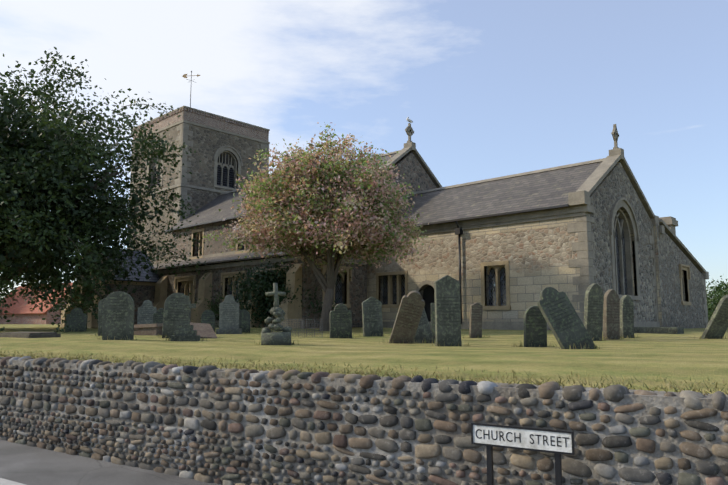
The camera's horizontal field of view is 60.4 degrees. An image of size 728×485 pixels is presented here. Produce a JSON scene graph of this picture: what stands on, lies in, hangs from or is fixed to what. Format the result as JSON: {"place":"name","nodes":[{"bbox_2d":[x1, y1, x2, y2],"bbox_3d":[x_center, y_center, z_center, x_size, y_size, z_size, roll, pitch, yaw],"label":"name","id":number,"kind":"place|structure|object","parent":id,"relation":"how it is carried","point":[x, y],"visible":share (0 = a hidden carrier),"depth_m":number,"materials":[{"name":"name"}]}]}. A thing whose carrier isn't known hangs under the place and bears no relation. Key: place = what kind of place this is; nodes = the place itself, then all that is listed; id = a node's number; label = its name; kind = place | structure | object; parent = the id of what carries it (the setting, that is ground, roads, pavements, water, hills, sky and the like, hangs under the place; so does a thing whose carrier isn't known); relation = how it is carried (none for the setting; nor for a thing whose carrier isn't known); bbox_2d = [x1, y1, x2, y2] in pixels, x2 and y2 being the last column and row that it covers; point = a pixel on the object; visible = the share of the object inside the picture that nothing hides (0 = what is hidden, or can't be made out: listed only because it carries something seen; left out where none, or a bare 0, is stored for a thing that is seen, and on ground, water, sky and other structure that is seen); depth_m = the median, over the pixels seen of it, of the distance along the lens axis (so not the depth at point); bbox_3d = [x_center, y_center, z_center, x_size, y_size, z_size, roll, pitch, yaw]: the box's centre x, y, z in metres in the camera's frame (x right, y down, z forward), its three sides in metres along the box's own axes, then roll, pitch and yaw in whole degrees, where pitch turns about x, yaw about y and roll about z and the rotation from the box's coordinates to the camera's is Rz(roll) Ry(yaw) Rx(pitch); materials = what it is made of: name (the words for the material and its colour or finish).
{"place":"outdoors","nodes":[
{"label":"outdoors","id":0,"kind":"place"},
{"bbox_2d":[0,440,221,484],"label":"pavement","id":1,"kind":"structure","parent":0,"point":[25,464],"depth_m":7.08,"materials":[{"name":"grey concrete"}]},
{"bbox_2d":[471,423,574,484],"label":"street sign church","id":2,"kind":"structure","parent":1,"relation":"on","point":[490,443],"depth_m":4.77,"materials":[{"name":"black paint"}]},
{"bbox_2d":[476,429,568,446],"bbox_3d":[1.196,1.493,4.780,0.726,0.073,0.002,-4,-8,31],"label":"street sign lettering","id":3,"kind":"object","parent":2,"relation":"attached to","point":[551,440],"visible":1,"depth_m":4.78,"materials":[{"name":"black paint"}]},
{"bbox_2d":[130,122,268,264],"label":"church tower","id":4,"kind":"structure","parent":0,"point":[207,143],"depth_m":43.12,"materials":[{"name":"grey stone"}]},
{"bbox_2d":[152,166,233,187],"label":"louvres","id":5,"kind":"object","parent":4,"relation":"in","point":[217,177],"visible":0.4,"depth_m":44.47,"materials":[{"name":"black wood"}]},
{"bbox_2d":[133,108,268,141],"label":"tower parapet","id":6,"kind":"structure","parent":4,"relation":"on","point":[215,123],"depth_m":44.18,"materials":[{"name":"beige stone"}]},
{"bbox_2d":[133,108,268,132],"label":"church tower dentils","id":7,"kind":"object","parent":6,"relation":"on","point":[192,111],"visible":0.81,"depth_m":44.32,"materials":[{"name":"grey stone"}]},
{"bbox_2d":[155,153,434,321],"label":"dark church openings","id":8,"kind":"object","parent":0,"point":[428,296],"visible":0.1,"depth_m":26.67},
{"bbox_2d":[272,319,322,337],"bbox_3d":[-1.812,2.326,17.051,1.211,0.498,0.732,-6,-9,38],"label":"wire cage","id":9,"kind":"object","parent":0,"point":[309,321],"visible":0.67,"depth_m":16.83,"materials":[{"name":"grey metal"}]},
{"bbox_2d":[0,324,727,394],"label":"lawn","id":10,"kind":"structure","parent":0,"point":[672,358],"depth_m":9.47,"materials":[{"name":"green plant"}]},
{"bbox_2d":[0,331,60,337],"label":"ledger","id":11,"kind":"object","parent":10,"relation":"on","point":[26,334],"visible":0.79,"depth_m":15.53,"materials":[{"name":"grey stone"}]},
{"bbox_2d":[0,295,67,323],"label":"brick house","id":12,"kind":"structure","parent":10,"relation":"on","point":[29,319],"depth_m":64.74,"materials":[{"name":"red brick"}]},
{"bbox_2d":[0,282,72,314],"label":"house roof","id":13,"kind":"structure","parent":12,"relation":"on","point":[17,307],"depth_m":67.57,"materials":[{"name":"red tile"}]},
{"bbox_2d":[65,308,87,331],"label":"headstone","id":14,"kind":"object","parent":10,"relation":"on","point":[76,319],"visible":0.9,"depth_m":23.87,"materials":[{"name":"grey stone"}]},
{"bbox_2d":[98,298,105,335],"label":"headstone","id":15,"kind":"object","parent":10,"relation":"on","point":[100,310],"visible":0.23,"depth_m":17.05,"materials":[{"name":"grey stone"}]},
{"bbox_2d":[0,47,211,331],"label":"tree","id":16,"kind":"object","parent":10,"relation":"on","point":[50,221],"visible":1,"depth_m":26.01,"materials":[{"name":"green plant"}]},
{"bbox_2d":[77,271,154,324],"bbox_3d":[-13.320,2.786,33.814,3.500,4.650,3.100,-7,-10,43],"label":"church porch","id":17,"kind":"object","parent":10,"relation":"on","point":[141,294],"visible":0.06,"depth_m":32.82,"materials":[{"name":"grey stone"}]},
{"bbox_2d":[108,249,159,282],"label":"porch roof","id":18,"kind":"structure","parent":17,"relation":"on","point":[154,278],"depth_m":33.37,"materials":[{"name":"grey tile"}]},
{"bbox_2d":[102,291,133,339],"bbox_3d":[-5.375,1.674,13.697,0.640,1.206,0.120,0,-6,-9],"label":"headstone","id":19,"kind":"object","parent":10,"relation":"on","point":[118,316],"visible":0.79,"depth_m":13.64,"materials":[{"name":"grey stone"}]},
{"bbox_2d":[137,300,156,323],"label":"headstone","id":20,"kind":"object","parent":10,"relation":"on","point":[147,309],"visible":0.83,"depth_m":21.48,"materials":[{"name":"grey stone"}]},
{"bbox_2d":[134,323,162,334],"bbox_3d":[-6.136,2.528,17.881,1.520,0.400,0.720,-7,-8,33],"label":"chest tomb","id":21,"kind":"object","parent":10,"relation":"on","point":[148,329],"visible":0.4,"depth_m":17.42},
{"bbox_2d":[153,308,163,323],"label":"headstone","id":22,"kind":"object","parent":10,"relation":"on","point":[158,316],"visible":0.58,"depth_m":19.03,"materials":[{"name":"grey stone"}]},
{"bbox_2d":[162,293,190,337],"bbox_3d":[-4.431,1.801,14.813,0.608,1.222,0.120,3,-8,-6],"label":"headstone","id":23,"kind":"object","parent":10,"relation":"on","point":[173,317],"visible":0.5,"depth_m":14.76,"materials":[{"name":"grey stone"}]},
{"bbox_2d":[170,296,199,340],"bbox_3d":[-3.888,1.694,13.688,0.576,1.056,0.480,1,-7,-9],"label":"stone cross","id":24,"kind":"object","parent":10,"relation":"on","point":[185,332],"visible":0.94,"depth_m":13.54,"materials":[{"name":"grey stone"}]},
{"bbox_2d":[190,322,216,337],"bbox_3d":[-4.050,2.207,15.478,0.640,0.104,1.360,7,5,-22],"label":"gravestone","id":25,"kind":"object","parent":10,"relation":"on","point":[205,330],"depth_m":15.48,"materials":[{"name":"stone"}]},
{"bbox_2d":[189,284,224,326],"bbox_3d":[-6.802,3.388,30.454,3.449,2.594,3.444,-7,-10,43],"label":"shrub","id":26,"kind":"object","parent":10,"relation":"on","point":[214,309],"visible":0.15,"depth_m":29.62,"materials":[{"name":"green plant"}]},
{"bbox_2d":[201,310,214,331],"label":"headstone","id":27,"kind":"object","parent":10,"relation":"on","point":[207,316],"visible":0.65,"depth_m":21.84,"materials":[{"name":"grey stone"}]},
{"bbox_2d":[216,295,241,333],"bbox_3d":[-4.194,2.311,19.494,0.768,1.364,0.280,0,-7,-7],"label":"headstone","id":28,"kind":"object","parent":10,"relation":"on","point":[229,306],"visible":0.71,"depth_m":19.44,"materials":[{"name":"grey stone"}]},
{"bbox_2d":[239,309,249,332],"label":"headstone","id":29,"kind":"object","parent":10,"relation":"on","point":[244,320],"visible":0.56,"depth_m":20.63,"materials":[{"name":"grey stone"}]},
{"bbox_2d":[156,250,365,328],"bbox_3d":[-7.363,2.731,32.774,17.000,4.500,3.750,-7,-10,43],"label":"church aisle","id":30,"kind":"object","parent":10,"relation":"on","point":[357,290],"visible":0.15,"depth_m":27.88,"materials":[{"name":"grey stone"}]},
{"bbox_2d":[150,247,313,269],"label":"aisle roof","id":31,"kind":"structure","parent":30,"relation":"on","point":[225,258],"depth_m":32.10,"materials":[{"name":"stone"}]},
{"bbox_2d":[261,283,291,344],"bbox_3d":[-1.736,1.446,12.395,0.605,1.298,0.545,-1,-7,-7],"label":"cross monument","id":32,"kind":"object","parent":10,"relation":"on","point":[269,337],"visible":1,"depth_m":12.19,"materials":[{"name":"grey stone"}]},
{"bbox_2d":[218,254,350,327],"bbox_3d":[-3.631,2.369,27.491,5.766,3.737,5.497,-7,-10,43],"label":"evergreen shrub","id":33,"kind":"object","parent":10,"relation":"on","point":[266,286],"visible":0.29,"depth_m":26.25,"materials":[{"name":"green plant"}]},
{"bbox_2d":[168,152,436,298],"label":"church nave","id":34,"kind":"structure","parent":10,"relation":"on","point":[410,167],"depth_m":35.98,"materials":[{"name":"beige stone"}]},
{"bbox_2d":[166,153,396,231],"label":"roof","id":35,"kind":"structure","parent":34,"relation":"on","point":[209,211],"depth_m":39.42,"materials":[{"name":"stone"}]},
{"bbox_2d":[202,122,433,330],"bbox_3d":[-1.447,-0.361,22.547,7.606,7.659,7.717,-7,-10,43],"label":"tree","id":36,"kind":"object","parent":10,"relation":"on","point":[332,209],"visible":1,"depth_m":21.24,"materials":[{"name":"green plant"}]},
{"bbox_2d":[330,304,351,337],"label":"headstone","id":37,"kind":"object","parent":10,"relation":"on","point":[340,320],"visible":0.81,"depth_m":16.17,"materials":[{"name":"grey stone"}]},
{"bbox_2d":[362,297,382,336],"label":"headstone","id":38,"kind":"object","parent":10,"relation":"on","point":[372,316],"visible":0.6,"depth_m":17.40,"materials":[{"name":"grey stone"}]},
{"bbox_2d":[389,291,424,343],"bbox_3d":[0.930,1.682,13.425,0.496,1.390,0.110,14,16,-4],"label":"headstone","id":39,"kind":"object","parent":10,"relation":"on","point":[408,316],"visible":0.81,"depth_m":13.35,"materials":[{"name":"grey stone"}]},
{"bbox_2d":[127,106,708,330],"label":"stone trim","id":40,"kind":"structure","parent":10,"relation":"on","point":[579,202],"depth_m":25.46,"materials":[{"name":"beige stone"}]},
{"bbox_2d":[405,123,413,142],"bbox_3d":[2.351,-5.614,32.263,0.189,1.070,0.630,-7,-10,43],"label":"finial","id":41,"kind":"object","parent":40,"relation":"on","point":[409,130],"visible":0.94,"depth_m":32.21,"materials":[{"name":"stone"}]},
{"bbox_2d":[611,124,618,148],"bbox_3d":[9.984,-4.178,24.843,0.160,1.060,0.540,-7,-10,43],"label":"finial","id":42,"kind":"object","parent":40,"relation":"on","point":[615,134],"visible":0.88,"depth_m":24.77,"materials":[{"name":"stone"}]},
{"bbox_2d":[413,309,433,342],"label":"headstone","id":43,"kind":"object","parent":10,"relation":"on","point":[423,331],"visible":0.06,"depth_m":13.87,"materials":[{"name":"grey stone"}]},
{"bbox_2d":[431,303,434,340],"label":"headstone","id":44,"kind":"object","parent":10,"relation":"on","point":[433,318],"visible":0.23,"depth_m":15.24,"materials":[{"name":"grey stone"}]},
{"bbox_2d":[434,275,460,345],"bbox_3d":[1.655,1.418,12.366,0.496,1.547,0.130,1,-7,-11],"label":"headstone","id":45,"kind":"object","parent":10,"relation":"on","point":[447,312],"visible":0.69,"depth_m":12.31,"materials":[{"name":"grey stone"}]},
{"bbox_2d":[469,302,482,337],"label":"headstone","id":46,"kind":"object","parent":10,"relation":"on","point":[476,313],"visible":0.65,"depth_m":16.55,"materials":[{"name":"grey stone"}]},
{"bbox_2d":[367,162,657,321],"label":"chancel wall","id":47,"kind":"structure","parent":10,"relation":"on","point":[537,255],"depth_m":24.17,"materials":[{"name":"stone"}]},
{"bbox_2d":[396,161,602,224],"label":"chancel roof","id":48,"kind":"structure","parent":47,"relation":"on","point":[541,189],"depth_m":25.92,"materials":[{"name":"stone"}]},
{"bbox_2d":[524,306,546,346],"bbox_3d":[3.343,1.711,12.213,0.440,0.950,0.110,1,-4,-9],"label":"headstone","id":49,"kind":"object","parent":10,"relation":"on","point":[535,328],"visible":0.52,"depth_m":12.16,"materials":[{"name":"grey stone"}]},
{"bbox_2d":[538,287,596,348],"bbox_3d":[3.631,1.439,11.348,0.576,1.390,0.110,-19,-22,-15],"label":"headstone","id":50,"kind":"object","parent":10,"relation":"on","point":[562,318],"visible":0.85,"depth_m":11.30,"materials":[{"name":"grey stone"}]},
{"bbox_2d":[584,283,603,340],"bbox_3d":[5.490,1.737,14.967,0.440,1.523,0.140,3,-2,-16],"label":"headstone","id":51,"kind":"object","parent":10,"relation":"on","point":[593,309],"visible":0.9,"depth_m":14.90,"materials":[{"name":"grey stone"}]},
{"bbox_2d":[603,289,619,339],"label":"headstone","id":52,"kind":"object","parent":10,"relation":"on","point":[611,317],"visible":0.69,"depth_m":15.40,"materials":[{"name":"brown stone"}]},
{"bbox_2d":[620,295,633,337],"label":"headstone","id":53,"kind":"object","parent":10,"relation":"on","point":[626,315],"visible":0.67,"depth_m":16.04,"materials":[{"name":"grey stone"}]},
{"bbox_2d":[634,327,683,333],"bbox_3d":[8.697,2.683,18.903,1.600,0.256,0.720,-6,-9,40],"label":"ledger","id":54,"kind":"object","parent":10,"relation":"on","point":[669,330],"visible":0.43,"depth_m":18.46,"materials":[{"name":"grey stone"}]},
{"bbox_2d":[653,223,705,328],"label":"church wall","id":55,"kind":"structure","parent":10,"relation":"on","point":[670,256],"depth_m":27.74,"materials":[{"name":"stone"}]},
{"bbox_2d":[702,294,727,338],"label":"headstone","id":56,"kind":"object","parent":10,"relation":"on","point":[716,326],"visible":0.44,"depth_m":15.13,"materials":[{"name":"grey stone"}]},
{"bbox_2d":[706,276,727,321],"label":"bush","id":57,"kind":"object","parent":10,"relation":"on","point":[715,299],"visible":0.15,"depth_m":40.41,"materials":[{"name":"green plant"}]},
{"bbox_2d":[0,0,727,297],"label":"sky","id":58,"kind":"structure","parent":0,"point":[488,89],"materials":[{"name":"blue"}]},
{"bbox_2d":[165,204,569,323],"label":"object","id":59,"kind":"object","parent":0,"point":[458,231],"visible":0.67,"depth_m":25.07,"materials":[{"name":"black metal"}]},
{"bbox_2d":[60,221,690,328],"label":"tan church trim","id":60,"kind":"structure","parent":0,"point":[293,310],"depth_m":28.14,"materials":[{"name":"beige stone"}]},
{"bbox_2d":[183,216,627,305],"bbox_3d":[0.726,0.733,29.927,26.787,4.850,8.720,-3,-8,20],"label":"window glass","id":61,"kind":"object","parent":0,"point":[492,288],"depth_m":24.96,"materials":[{"name":"black glass"}]},
{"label":"road","id":62,"kind":"structure","parent":0,"visible":0},
{"bbox_2d":[0,478,25,484],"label":"kerb","id":63,"kind":"structure","parent":62,"relation":"on","point":[5,481],"depth_m":6.58,"materials":[{"name":"concrete"}]},
{"label":"ground","id":64,"kind":"structure","parent":0,"visible":0},
{"bbox_2d":[0,356,727,484],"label":"retaining wall","id":65,"kind":"structure","parent":64,"relation":"on","point":[216,425],"depth_m":5.92,"materials":[{"name":"grey stone"}]}
]}

